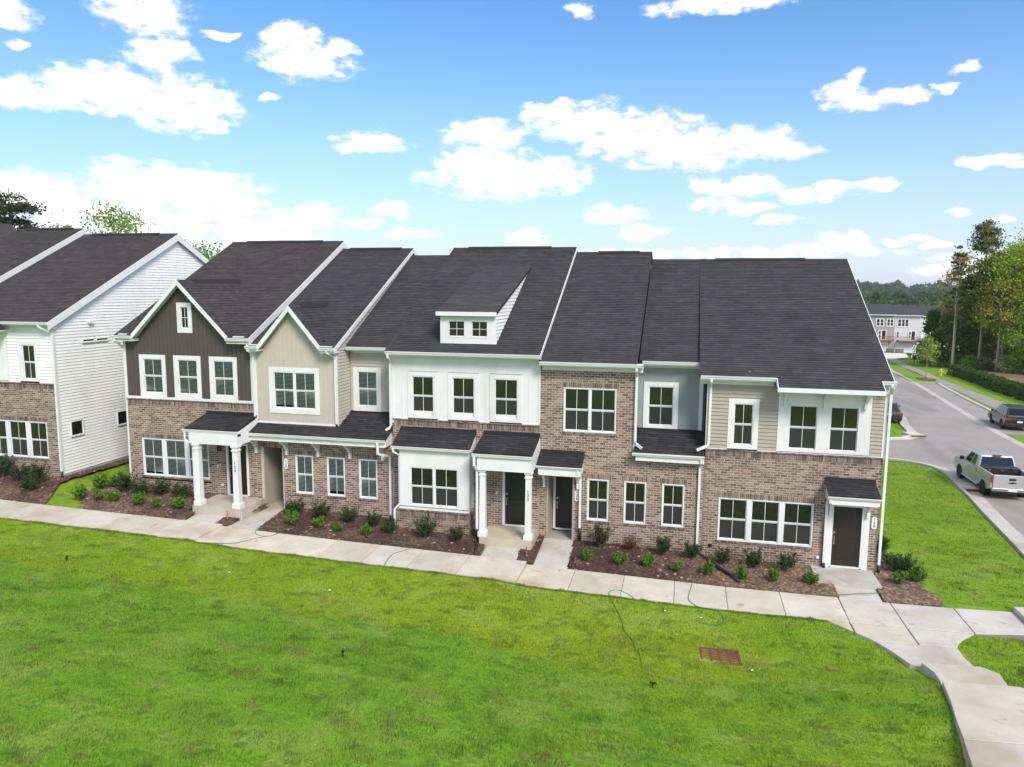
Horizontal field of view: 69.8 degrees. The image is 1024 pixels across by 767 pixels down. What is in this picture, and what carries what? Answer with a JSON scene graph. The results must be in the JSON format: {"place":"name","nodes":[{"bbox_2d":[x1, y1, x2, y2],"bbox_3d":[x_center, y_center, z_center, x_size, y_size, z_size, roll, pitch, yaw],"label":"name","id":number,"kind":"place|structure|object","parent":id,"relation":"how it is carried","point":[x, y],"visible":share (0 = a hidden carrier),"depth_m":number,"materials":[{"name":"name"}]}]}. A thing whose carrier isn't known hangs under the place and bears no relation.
{"place":"outdoors","nodes":[
{"label":"outdoors","id":0,"kind":"place"},
{"bbox_2d":[0,334,1023,766],"bbox_3d":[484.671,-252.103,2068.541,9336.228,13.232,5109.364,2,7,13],"label":"ground","id":1,"kind":"structure","parent":0,"point":[700,728],"depth_m":17.97,"materials":[{"name":"green plant"}]},
{"bbox_2d":[0,223,16,238],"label":"townhouse","id":2,"kind":"structure","parent":1,"relation":"on","point":[6,229],"depth_m":44.77,"materials":[{"name":"white"}]},
{"bbox_2d":[0,188,52,229],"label":"pine tree","id":3,"kind":"object","parent":1,"relation":"on","point":[9,209],"visible":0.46,"depth_m":60.99,"materials":[{"name":"green plant"}]},
{"bbox_2d":[0,228,89,282],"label":"townhouse","id":4,"kind":"structure","parent":1,"relation":"on","point":[21,249],"depth_m":38.38,"materials":[{"name":"black"}]},
{"bbox_2d":[0,458,128,503],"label":"mulch bed","id":5,"kind":"object","parent":1,"relation":"on","point":[42,491],"visible":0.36,"depth_m":31.16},
{"bbox_2d":[0,454,14,475],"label":"evergreen shrub","id":6,"kind":"object","parent":5,"relation":"on","point":[5,464],"visible":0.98,"depth_m":32.15,"materials":[{"name":"green plant"}]},
{"bbox_2d":[7,463,32,480],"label":"evergreen shrub","id":7,"kind":"object","parent":5,"relation":"on","point":[16,473],"visible":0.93,"depth_m":31.61,"materials":[{"name":"green plant"}]},
{"bbox_2d":[15,475,41,491],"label":"evergreen shrub","id":8,"kind":"object","parent":5,"relation":"on","point":[28,483],"visible":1,"depth_m":30.64,"materials":[{"name":"green plant"}]},
{"bbox_2d":[27,461,49,484],"bbox_3d":[-20.297,3.832,31.467,1.011,1.062,0.851,5,9,33],"label":"evergreen shrub","id":9,"kind":"object","parent":5,"relation":"on","point":[37,471],"visible":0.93,"depth_m":31.34,"materials":[{"name":"green plant"}]},
{"bbox_2d":[0,233,208,477],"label":"townhouse","id":10,"kind":"structure","parent":1,"relation":"on","point":[67,310],"depth_m":33.40,"materials":[{"name":"white"}]},
{"bbox_2d":[0,420,48,458],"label":"window","id":11,"kind":"structure","parent":10,"relation":"in","point":[29,439],"depth_m":32.39,"materials":[{"name":"clear glass"}]},
{"bbox_2d":[18,341,39,382],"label":"window","id":12,"kind":"structure","parent":10,"relation":"in","point":[27,350],"depth_m":31.82,"materials":[{"name":"clear glass"}]},
{"bbox_2d":[69,419,84,436],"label":"window","id":13,"kind":"structure","parent":10,"relation":"in","point":[76,426],"depth_m":32.74,"materials":[{"name":"clear glass"}]},
{"bbox_2d":[63,198,160,233],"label":"broadleaf tree","id":14,"kind":"object","parent":1,"relation":"on","point":[120,225],"visible":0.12,"depth_m":64.47,"materials":[{"name":"green plant"}]},
{"bbox_2d":[80,483,220,519],"bbox_3d":[-15.106,4.702,30.159,5.852,0.586,2.787,2,7,13],"label":"mulch bed","id":15,"kind":"object","parent":1,"relation":"on","point":[123,503],"visible":0.56,"depth_m":29.54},
{"bbox_2d":[88,472,107,488],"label":"bright green shrub","id":16,"kind":"object","parent":15,"relation":"on","point":[97,481],"visible":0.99,"depth_m":30.79,"materials":[{"name":"green plant"}]},
{"bbox_2d":[111,469,137,491],"bbox_3d":[-16.145,4.068,30.619,1.081,1.025,0.928,5,8,30],"label":"evergreen shrub","id":17,"kind":"object","parent":15,"relation":"on","point":[123,481],"visible":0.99,"depth_m":30.49,"materials":[{"name":"green plant"}]},
{"bbox_2d":[146,477,172,495],"bbox_3d":[-14.496,4.253,30.208,1.007,0.838,0.922,-6,10,-40],"label":"evergreen shrub","id":18,"kind":"object","parent":15,"relation":"on","point":[160,488],"visible":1,"depth_m":30.07,"materials":[{"name":"green plant"}]},
{"bbox_2d":[168,480,193,496],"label":"evergreen shrub","id":19,"kind":"object","parent":15,"relation":"on","point":[178,490],"visible":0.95,"depth_m":29.76,"materials":[{"name":"green plant"}]},
{"bbox_2d":[185,230,223,259],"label":"broadleaf tree","id":20,"kind":"object","parent":1,"relation":"on","point":[206,255],"visible":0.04,"depth_m":63.67,"materials":[{"name":"green plant"}]},
{"bbox_2d":[110,240,348,520],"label":"townhouse","id":21,"kind":"structure","parent":1,"relation":"on","point":[187,362],"depth_m":30.25,"materials":[{"name":"brown"}]},
{"bbox_2d":[139,354,166,396],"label":"window","id":22,"kind":"structure","parent":21,"relation":"in","point":[152,368],"depth_m":30.48,"materials":[{"name":"clear glass"}]},
{"bbox_2d":[142,438,209,479],"bbox_3d":[-14.033,3.128,30.707,3.160,1.600,0.112,2,7,13],"label":"window","id":23,"kind":"structure","parent":21,"relation":"in","point":[161,457],"depth_m":30.78,"materials":[{"name":"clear glass"}]},
{"bbox_2d":[176,303,192,332],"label":"window","id":24,"kind":"structure","parent":21,"relation":"in","point":[183,310],"depth_m":29.76,"materials":[{"name":"clear glass"}]},
{"bbox_2d":[173,355,201,398],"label":"window","id":25,"kind":"structure","parent":21,"relation":"in","point":[187,369],"depth_m":30.11,"materials":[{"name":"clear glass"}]},
{"bbox_2d":[209,356,237,400],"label":"window","id":26,"kind":"structure","parent":21,"relation":"in","point":[222,370],"depth_m":29.73,"materials":[{"name":"clear glass"}]},
{"bbox_2d":[226,444,249,496],"bbox_3d":[-11.204,3.521,30.078,1.000,2.200,0.140,2,7,13],"label":"door","id":27,"kind":"structure","parent":21,"relation":"in","point":[244,454],"depth_m":30.07,"materials":[{"name":"black"}]},
{"bbox_2d":[244,247,448,537],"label":"townhouse","id":28,"kind":"structure","parent":1,"relation":"on","point":[318,345],"depth_m":29.23,"materials":[{"name":"beige"}]},
{"bbox_2d":[268,367,320,414],"bbox_3d":[-8.588,0.283,29.045,2.190,1.840,0.120,2,7,13],"label":"window","id":29,"kind":"structure","parent":28,"relation":"in","point":[291,390],"depth_m":29.05,"materials":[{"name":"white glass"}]},
{"bbox_2d":[295,455,313,494],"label":"window","id":30,"kind":"structure","parent":28,"relation":"in","point":[304,464],"depth_m":29.42,"materials":[{"name":"clear glass"}]},
{"bbox_2d":[327,457,344,496],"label":"window","id":31,"kind":"structure","parent":28,"relation":"in","point":[335,466],"depth_m":29.12,"materials":[{"name":"clear glass"}]},
{"bbox_2d":[353,367,381,411],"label":"window","id":32,"kind":"structure","parent":28,"relation":"in","point":[366,380],"depth_m":29.52,"materials":[{"name":"clear glass"}]},
{"bbox_2d":[359,459,377,498],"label":"window","id":33,"kind":"structure","parent":28,"relation":"in","point":[368,489],"depth_m":28.81,"materials":[{"name":"clear glass"}]},
{"bbox_2d":[258,507,484,555],"bbox_3d":[-5.109,5.495,27.615,8.726,0.494,2.307,2,7,13],"label":"mulch bed","id":34,"kind":"object","parent":1,"relation":"on","point":[303,524],"visible":0.68,"depth_m":27.27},
{"bbox_2d":[283,494,305,514],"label":"evergreen shrub","id":35,"kind":"object","parent":34,"relation":"on","point":[295,505],"visible":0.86,"depth_m":28.46,"materials":[{"name":"green plant"}]},
{"bbox_2d":[310,497,331,516],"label":"evergreen shrub","id":36,"kind":"object","parent":34,"relation":"on","point":[321,510],"visible":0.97,"depth_m":28.34,"materials":[{"name":"green plant"}]},
{"bbox_2d":[337,503,359,522],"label":"evergreen shrub","id":37,"kind":"object","parent":34,"relation":"on","point":[349,515],"visible":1,"depth_m":28.04,"materials":[{"name":"green plant"}]},
{"bbox_2d":[364,508,382,526],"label":"evergreen shrub","id":38,"kind":"object","parent":34,"relation":"on","point":[373,520],"visible":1,"depth_m":27.67,"materials":[{"name":"green plant"}]},
{"bbox_2d":[412,513,437,537],"bbox_3d":[-3.216,5.239,26.910,0.993,0.952,0.971,-3,8,-23],"label":"evergreen shrub","id":39,"kind":"object","parent":34,"relation":"on","point":[424,528],"visible":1,"depth_m":26.76,"materials":[{"name":"green plant"}]},
{"bbox_2d":[384,246,577,553],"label":"townhouse","id":40,"kind":"structure","parent":1,"relation":"on","point":[464,349],"depth_m":27.46,"materials":[{"name":"white"}]},
{"bbox_2d":[407,371,437,420],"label":"window","id":41,"kind":"structure","parent":40,"relation":"in","point":[422,386],"depth_m":27.81,"materials":[{"name":"clear glass"}]},
{"bbox_2d":[409,466,457,508],"bbox_3d":[-2.900,3.864,27.369,1.900,1.500,0.112,2,7,13],"label":"window","id":42,"kind":"structure","parent":40,"relation":"in","point":[429,487],"depth_m":27.37,"materials":[{"name":"clear glass"}]},
{"bbox_2d":[448,320,464,337],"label":"window","id":43,"kind":"structure","parent":40,"relation":"in","point":[456,328],"depth_m":27.38,"materials":[{"name":"clear glass"}]},
{"bbox_2d":[448,373,478,422],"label":"window","id":44,"kind":"structure","parent":40,"relation":"in","point":[463,388],"depth_m":27.45,"materials":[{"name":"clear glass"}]},
{"bbox_2d":[471,321,487,337],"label":"window","id":45,"kind":"structure","parent":40,"relation":"in","point":[479,329],"depth_m":27.18,"materials":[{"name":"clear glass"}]},
{"bbox_2d":[490,374,521,424],"bbox_3d":[-0.214,0.587,27.087,1.220,1.850,0.120,2,7,13],"label":"window","id":46,"kind":"structure","parent":40,"relation":"in","point":[505,390],"depth_m":27.07,"materials":[{"name":"clear glass"}]},
{"bbox_2d":[502,472,525,526],"bbox_3d":[0.169,4.276,27.462,1.060,2.180,0.140,2,7,13],"label":"door","id":47,"kind":"structure","parent":40,"relation":"in","point":[513,483],"depth_m":27.50,"materials":[{"name":"black wood"}]},
{"bbox_2d":[536,251,739,582],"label":"townhouse","id":48,"kind":"structure","parent":1,"relation":"on","point":[622,403],"depth_m":26.63,"materials":[{"name":"brown"}]},
{"bbox_2d":[553,476,572,529],"bbox_3d":[2.039,4.446,27.970,0.940,2.280,0.140,2,7,13],"label":"door","id":49,"kind":"structure","parent":48,"relation":"in","point":[562,486],"depth_m":28.01,"materials":[{"name":"black"}]},
{"bbox_2d":[563,387,616,433],"bbox_3d":[2.797,0.965,26.421,1.890,1.610,0.112,2,7,13],"label":"window","id":50,"kind":"structure","parent":48,"relation":"in","point":[589,410],"depth_m":26.42,"materials":[{"name":"white glass"}]},
{"bbox_2d":[587,479,608,521],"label":"window","id":51,"kind":"structure","parent":48,"relation":"in","point":[597,489],"depth_m":26.76,"materials":[{"name":"clear glass"}]},
{"bbox_2d":[623,481,645,524],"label":"window","id":52,"kind":"structure","parent":48,"relation":"in","point":[634,492],"depth_m":26.46,"materials":[{"name":"clear glass"}]},
{"bbox_2d":[643,381,678,428],"bbox_3d":[5.430,0.827,26.807,1.250,1.800,0.120,2,7,13],"label":"window","id":53,"kind":"structure","parent":48,"relation":"in","point":[661,399],"depth_m":26.80,"materials":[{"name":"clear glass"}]},
{"bbox_2d":[661,484,684,527],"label":"window","id":54,"kind":"structure","parent":48,"relation":"in","point":[672,511],"depth_m":26.15,"materials":[{"name":"clear glass"}]},
{"bbox_2d":[567,540,838,596],"bbox_3d":[6.249,6.227,25.005,8.740,0.408,2.294,2,7,13],"label":"mulch bed","id":55,"kind":"object","parent":1,"relation":"on","point":[602,560],"visible":0.84,"depth_m":24.87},
{"bbox_2d":[589,524,615,547],"bbox_3d":[3.188,5.465,26.348,0.929,0.992,0.709,-3,8,-25],"label":"evergreen shrub","id":56,"kind":"object","parent":55,"relation":"on","point":[601,538],"visible":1,"depth_m":26.25,"materials":[{"name":"green plant"}]},
{"bbox_2d":[655,535,671,555],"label":"evergreen shrub","id":57,"kind":"object","parent":55,"relation":"on","point":[663,547],"visible":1,"depth_m":25.70,"materials":[{"name":"green plant"}]},
{"bbox_2d":[682,539,703,558],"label":"evergreen shrub","id":58,"kind":"object","parent":55,"relation":"on","point":[690,549],"visible":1,"depth_m":25.45,"materials":[{"name":"green plant"}]},
{"bbox_2d":[711,546,731,563],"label":"evergreen shrub","id":59,"kind":"object","parent":55,"relation":"on","point":[722,557],"visible":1,"depth_m":25.38,"materials":[{"name":"green plant"}]},
{"bbox_2d":[739,547,767,567],"bbox_3d":[8.251,5.968,25.084,0.942,0.778,0.737,4,8,26],"label":"evergreen shrub","id":60,"kind":"object","parent":55,"relation":"on","point":[754,559],"visible":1,"depth_m":25.02,"materials":[{"name":"green plant"}]},
{"bbox_2d":[776,549,799,570],"bbox_3d":[9.218,5.996,24.779,0.845,0.822,0.691,-5,9,-34],"label":"evergreen shrub","id":61,"kind":"object","parent":55,"relation":"on","point":[785,562],"visible":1,"depth_m":24.68,"materials":[{"name":"green plant"}]},
{"bbox_2d":[699,647,741,665],"bbox_3d":[5.522,7.287,19.492,1.040,0.120,0.860,2,7,10],"label":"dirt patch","id":62,"kind":"object","parent":1,"relation":"on","point":[727,652],"visible":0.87,"depth_m":19.53,"materials":[{"name":"brown soil"}]},
{"bbox_2d":[696,258,897,591],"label":"townhouse","id":63,"kind":"structure","parent":1,"relation":"on","point":[797,377],"depth_m":25.24,"materials":[{"name":"beige"}]},
{"bbox_2d":[727,398,759,450],"bbox_3d":[7.942,1.407,25.246,1.000,1.810,0.120,2,7,13],"label":"window","id":64,"kind":"structure","parent":63,"relation":"in","point":[743,413],"depth_m":25.23,"materials":[{"name":"clear glass"}]},
{"bbox_2d":[717,497,813,546],"bbox_3d":[8.762,4.795,25.483,3.120,1.530,0.112,2,7,13],"label":"window","id":65,"kind":"structure","parent":63,"relation":"in","point":[741,520],"depth_m":25.48,"materials":[{"name":"white glass"}]},
{"bbox_2d":[787,404,818,450],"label":"window","id":66,"kind":"structure","parent":63,"relation":"in","point":[803,419],"depth_m":24.81,"materials":[{"name":"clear glass"}]},
{"bbox_2d":[827,406,860,452],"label":"window","id":67,"kind":"structure","parent":63,"relation":"in","point":[843,435],"depth_m":24.51,"materials":[{"name":"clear glass"}]},
{"bbox_2d":[829,505,864,568],"bbox_3d":[11.337,5.183,24.914,1.020,2.200,0.140,2,7,13],"label":"door","id":68,"kind":"structure","parent":63,"relation":"in","point":[847,522],"depth_m":24.92,"materials":[{"name":"black"}]},
{"bbox_2d":[865,304,895,351],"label":"townhouse","id":69,"kind":"structure","parent":1,"relation":"on","point":[883,316],"depth_m":166.33,"materials":[{"name":"white"}]},
{"bbox_2d":[887,400,902,421],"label":"sedan car","id":70,"kind":"object","parent":1,"relation":"on","point":[897,414],"visible":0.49,"depth_m":56.19,"materials":[{"name":"paint"}]},
{"bbox_2d":[890,415,917,439],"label":"kerb","id":71,"kind":"structure","parent":1,"relation":"on","point":[905,424],"depth_m":53.19,"materials":[{"name":"concrete"}]},
{"bbox_2d":[891,305,923,352],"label":"townhouse","id":72,"kind":"structure","parent":1,"relation":"on","point":[908,323],"depth_m":165.84,"materials":[{"name":"white"}]},
{"bbox_2d":[895,342,915,352],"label":"garage door","id":73,"kind":"structure","parent":72,"relation":"in","point":[907,346],"depth_m":166.13,"materials":[{"name":"white"}]},
{"bbox_2d":[874,551,943,605],"bbox_3d":[12.975,6.388,25.081,1.801,0.155,5.497,2,7,13],"label":"mulch bed","id":74,"kind":"object","parent":1,"relation":"on","point":[916,594],"visible":0.62,"depth_m":23.36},
{"bbox_2d":[895,551,917,573],"bbox_3d":[13.183,6.057,24.571,0.830,0.806,0.814,4,8,27],"label":"evergreen shrub","id":75,"kind":"object","parent":74,"relation":"on","point":[906,566],"visible":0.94,"depth_m":24.52,"materials":[{"name":"green plant"}]},
{"bbox_2d":[884,438,946,468],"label":"alley","id":76,"kind":"structure","parent":1,"relation":"on","point":[918,449],"depth_m":45.65,"materials":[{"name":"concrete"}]},
{"bbox_2d":[856,280,984,328],"bbox_3d":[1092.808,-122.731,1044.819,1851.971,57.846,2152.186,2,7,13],"label":"woods","id":77,"kind":"object","parent":1,"relation":"on","point":[897,292],"visible":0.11,"depth_m":622.95,"materials":[{"name":"green plant"}]},
{"bbox_2d":[910,308,945,365],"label":"tree","id":78,"kind":"object","parent":1,"relation":"on","point":[930,324],"visible":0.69,"depth_m":112.48,"materials":[{"name":"green plant"}]},
{"bbox_2d":[918,306,954,347],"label":"townhouse","id":79,"kind":"structure","parent":1,"relation":"on","point":[924,309],"depth_m":166.49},
{"bbox_2d":[888,358,1006,408],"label":"sidewalk","id":80,"kind":"structure","parent":1,"relation":"on","point":[991,402],"depth_m":79.70,"materials":[{"name":"concrete"}]},
{"bbox_2d":[916,377,936,380],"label":"tree ring","id":81,"kind":"object","parent":80,"relation":"on","point":[923,378],"visible":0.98,"depth_m":89.36,"materials":[{"name":"brown soil"}]},
{"bbox_2d":[912,334,945,378],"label":"street tree","id":82,"kind":"object","parent":81,"relation":"on","point":[927,355],"visible":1,"depth_m":88.63,"materials":[{"name":"green plant"}]},
{"bbox_2d":[924,315,973,365],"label":"understory tree","id":83,"kind":"object","parent":1,"relation":"on","point":[945,335],"visible":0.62,"depth_m":110.91,"materials":[{"name":"green plant"}]},
{"bbox_2d":[883,457,1023,556],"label":"kerb","id":84,"kind":"structure","parent":1,"relation":"on","point":[1013,536],"depth_m":32.86,"materials":[{"name":"concrete"}]},
{"bbox_2d":[934,250,975,341],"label":"slim tree","id":85,"kind":"object","parent":1,"relation":"on","point":[965,259],"visible":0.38,"depth_m":111.11,"materials":[{"name":"green plant"}]},
{"bbox_2d":[942,264,971,363],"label":"thin tree","id":86,"kind":"object","parent":1,"relation":"on","point":[948,311],"visible":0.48,"depth_m":107.36,"materials":[{"name":"green plant"}]},
{"bbox_2d":[944,245,972,364],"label":"thin tree","id":87,"kind":"object","parent":1,"relation":"on","point":[962,293],"visible":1,"depth_m":104.18,"materials":[{"name":"green plant"}]},
{"bbox_2d":[992,379,1022,394],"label":"hedge plant","id":88,"kind":"object","parent":1,"relation":"on","point":[999,382],"visible":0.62,"depth_m":75.92,"materials":[{"name":"green plant"}]},
{"bbox_2d":[1004,382,1023,398],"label":"hedge plant","id":89,"kind":"object","parent":1,"relation":"on","point":[1013,391],"visible":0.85,"depth_m":72.93,"materials":[{"name":"green plant"}]},
{"bbox_2d":[0,499,1023,766],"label":"sidewalk","id":90,"kind":"structure","parent":0,"point":[986,705],"depth_m":22.80,"materials":[{"name":"concrete"}]},
{"bbox_2d":[517,535,543,563],"bbox_3d":[0.654,5.888,26.291,0.674,0.332,2.270,2,7,13],"label":"mulch bed","id":91,"kind":"object","parent":90,"relation":"on","point":[530,556],"visible":0.83,"depth_m":25.89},
{"bbox_2d":[0,0,1023,286],"label":"sky","id":92,"kind":"structure","parent":0,"point":[874,135],"materials":[{"name":"blue"}]},
{"bbox_2d":[889,372,1023,557],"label":"road","id":93,"kind":"structure","parent":0,"point":[950,433],"depth_m":51.31,"materials":[{"name":"grey asphalt"}]},
{"bbox_2d":[890,367,1023,447],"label":"valley gutter","id":94,"kind":"object","parent":93,"relation":"on","point":[989,427],"visible":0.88,"depth_m":60.15,"materials":[{"name":"concrete"}]},
{"bbox_2d":[920,384,1023,434],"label":"parking lane","id":95,"kind":"structure","parent":93,"relation":"attached to","point":[976,411],"depth_m":65.31,"materials":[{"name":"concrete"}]},
{"bbox_2d":[988,403,1023,428],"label":"sport utility car","id":96,"kind":"object","parent":95,"relation":"on","point":[1006,415],"visible":1,"depth_m":53.89,"materials":[{"name":"paint"}]},
{"bbox_2d":[953,450,1023,496],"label":"pickup truck","id":97,"kind":"object","parent":93,"relation":"on","point":[994,471],"visible":1,"depth_m":35.96,"materials":[{"name":"silver metal"}]},
{"bbox_2d":[972,357,1023,383],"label":"woodland floor","id":98,"kind":"structure","parent":0,"point":[1013,375],"depth_m":97.38,"materials":[{"name":"brown soil"}]},
{"bbox_2d":[940,305,996,362],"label":"understory tree","id":99,"kind":"object","parent":98,"relation":"on","point":[970,340],"visible":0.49,"depth_m":108.99,"materials":[{"name":"green plant"}]},
{"bbox_2d":[946,257,1016,363],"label":"broadleaf tree","id":100,"kind":"object","parent":98,"relation":"on","point":[992,338],"visible":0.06,"depth_m":113.48,"materials":[{"name":"green plant"}]},
{"bbox_2d":[970,354,994,370],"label":"woodland bush","id":101,"kind":"object","parent":98,"relation":"on","point":[986,364],"visible":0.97,"depth_m":103.45,"materials":[{"name":"green plant"}]},
{"bbox_2d":[953,219,1014,368],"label":"pine tree","id":102,"kind":"object","parent":98,"relation":"on","point":[985,229],"visible":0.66,"depth_m":103.55,"materials":[{"name":"green plant"}]},
{"bbox_2d":[960,240,1023,370],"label":"broadleaf tree","id":103,"kind":"object","parent":98,"relation":"on","point":[1007,261],"visible":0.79,"depth_m":100.96,"materials":[{"name":"green plant"}]},
{"bbox_2d":[970,279,1023,371],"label":"broadleaf tree","id":104,"kind":"object","parent":98,"relation":"on","point":[1001,315],"visible":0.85,"depth_m":101.06,"materials":[{"name":"green plant"}]},
{"bbox_2d":[981,268,1020,360],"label":"broadleaf tree","id":105,"kind":"object","parent":98,"relation":"on","point":[1006,351],"visible":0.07,"depth_m":114.56,"materials":[{"name":"green plant"}]},
{"bbox_2d":[987,223,1023,354],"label":"broadleaf tree","id":106,"kind":"object","parent":98,"relation":"on","point":[1021,265],"visible":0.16,"depth_m":102.45,"materials":[{"name":"green plant"}]},
{"bbox_2d":[991,299,1023,372],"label":"understory tree","id":107,"kind":"object","parent":98,"relation":"on","point":[1018,344],"visible":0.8,"depth_m":99.26,"materials":[{"name":"green plant"}]},
{"bbox_2d":[996,356,1023,373],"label":"woodland bush","id":108,"kind":"object","parent":98,"relation":"on","point":[1016,362],"visible":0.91,"depth_m":99.12,"materials":[{"name":"green plant"}]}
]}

